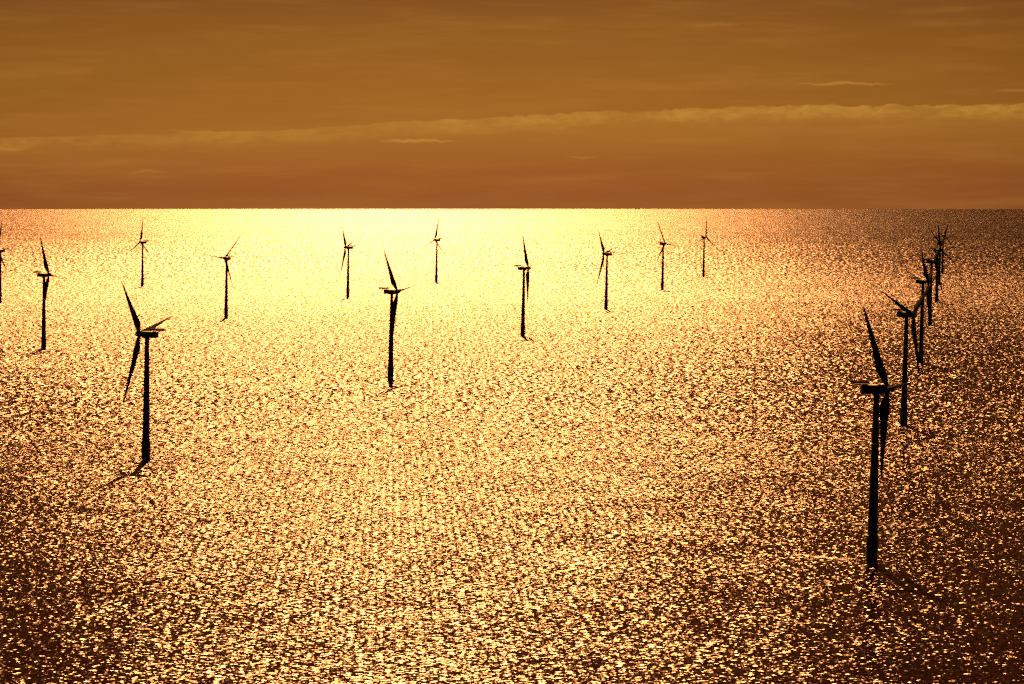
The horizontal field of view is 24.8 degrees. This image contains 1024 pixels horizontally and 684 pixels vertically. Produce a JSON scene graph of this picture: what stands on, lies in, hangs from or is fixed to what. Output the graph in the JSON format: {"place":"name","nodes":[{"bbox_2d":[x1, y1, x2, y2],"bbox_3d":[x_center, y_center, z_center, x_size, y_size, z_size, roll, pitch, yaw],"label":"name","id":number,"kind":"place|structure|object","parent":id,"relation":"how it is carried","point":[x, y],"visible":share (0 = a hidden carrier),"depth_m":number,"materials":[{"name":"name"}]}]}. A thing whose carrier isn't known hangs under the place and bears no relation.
{"place":"outdoors","nodes":[
{"label":"outdoors","id":0,"kind":"place"},
{"bbox_2d":[0,209,1023,683],"bbox_3d":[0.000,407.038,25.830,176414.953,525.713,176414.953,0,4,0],"label":"water","id":1,"kind":"structure","parent":0,"point":[644,479],"depth_m":1321.15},
{"bbox_2d":[0,223,6,302],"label":"wind turbine","id":2,"kind":"object","parent":1,"relation":"in","point":[1,259],"visible":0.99,"depth_m":3120.11,"materials":[{"name":"paint"}]},
{"bbox_2d":[33,236,60,348],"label":"wind turbine","id":3,"kind":"object","parent":1,"relation":"in","point":[43,337],"visible":0.99,"depth_m":2186.80,"materials":[{"name":"paint"}]},
{"bbox_2d":[128,220,149,286],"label":"wind turbine","id":4,"kind":"object","parent":1,"relation":"in","point":[142,264],"visible":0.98,"depth_m":3686.24,"materials":[{"name":"paint"}]},
{"bbox_2d":[121,281,172,460],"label":"wind turbine","id":5,"kind":"object","parent":1,"relation":"in","point":[147,333],"visible":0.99,"depth_m":1267.34,"materials":[{"name":"paint"}]},
{"bbox_2d":[198,234,241,317],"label":"wind turbine","id":6,"kind":"object","parent":1,"relation":"in","point":[227,257],"visible":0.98,"depth_m":2739.81,"materials":[{"name":"paint"}]},
{"bbox_2d":[340,227,355,296],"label":"wind turbine","id":7,"kind":"object","parent":1,"relation":"in","point":[347,289],"visible":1,"depth_m":3298.09,"materials":[{"name":"paint"}]},
{"bbox_2d":[379,251,412,380],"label":"wind turbine","id":8,"kind":"object","parent":1,"relation":"in","point":[393,310],"visible":0.98,"depth_m":1814.91,"materials":[{"name":"paint"}]},
{"bbox_2d":[423,219,443,281],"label":"wind turbine","id":9,"kind":"object","parent":1,"relation":"in","point":[436,263],"visible":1,"depth_m":3867.56,"materials":[{"name":"paint"}]},
{"bbox_2d":[514,238,534,335],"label":"wind turbine","id":10,"kind":"object","parent":1,"relation":"in","point":[522,324],"visible":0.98,"depth_m":2386.55,"materials":[{"name":"paint"}]},
{"bbox_2d":[597,231,614,309],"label":"wind turbine","id":11,"kind":"object","parent":1,"relation":"in","point":[608,253],"visible":0.99,"depth_m":2943.90,"materials":[{"name":"paint"}]},
{"bbox_2d":[655,221,680,289],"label":"wind turbine","id":12,"kind":"object","parent":1,"relation":"in","point":[662,282],"visible":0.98,"depth_m":3560.92,"materials":[{"name":"paint"}]},
{"bbox_2d":[693,219,719,276],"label":"wind turbine","id":13,"kind":"object","parent":1,"relation":"in","point":[703,267],"visible":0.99,"depth_m":4120.00,"materials":[{"name":"paint"}]},
{"bbox_2d":[850,306,917,563],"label":"wind turbine","id":14,"kind":"object","parent":1,"relation":"in","point":[872,534],"visible":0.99,"depth_m":916.46,"materials":[{"name":"paint"}]},
{"bbox_2d":[882,277,935,424],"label":"wind turbine","id":15,"kind":"object","parent":1,"relation":"in","point":[906,314],"visible":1,"depth_m":1465.44,"materials":[{"name":"paint"}]},
{"bbox_2d":[911,251,933,362],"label":"wind turbine","id":16,"kind":"object","parent":1,"relation":"in","point":[927,276],"visible":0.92,"depth_m":2006.94,"materials":[{"name":"paint"}]},
{"bbox_2d":[918,234,945,324],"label":"wind turbine","id":17,"kind":"object","parent":1,"relation":"in","point":[930,262],"visible":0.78,"depth_m":2593.55,"materials":[{"name":"paint"}]},
{"bbox_2d":[926,225,954,283],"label":"wind turbine","id":18,"kind":"object","parent":1,"relation":"in","point":[939,268],"visible":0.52,"depth_m":3775.36,"materials":[{"name":"paint"}]},
{"bbox_2d":[931,224,952,301],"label":"wind turbine","id":19,"kind":"object","parent":1,"relation":"in","point":[937,263],"visible":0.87,"depth_m":3151.34,"materials":[{"name":"paint"}]},
{"bbox_2d":[931,217,955,272],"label":"wind turbine","id":20,"kind":"object","parent":1,"relation":"in","point":[942,262],"visible":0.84,"depth_m":4319.93,"materials":[{"name":"paint"}]},
{"bbox_2d":[0,0,1023,208],"label":"sky","id":21,"kind":"structure","parent":0,"point":[105,104],"materials":[{"name":"orange"}]}
]}

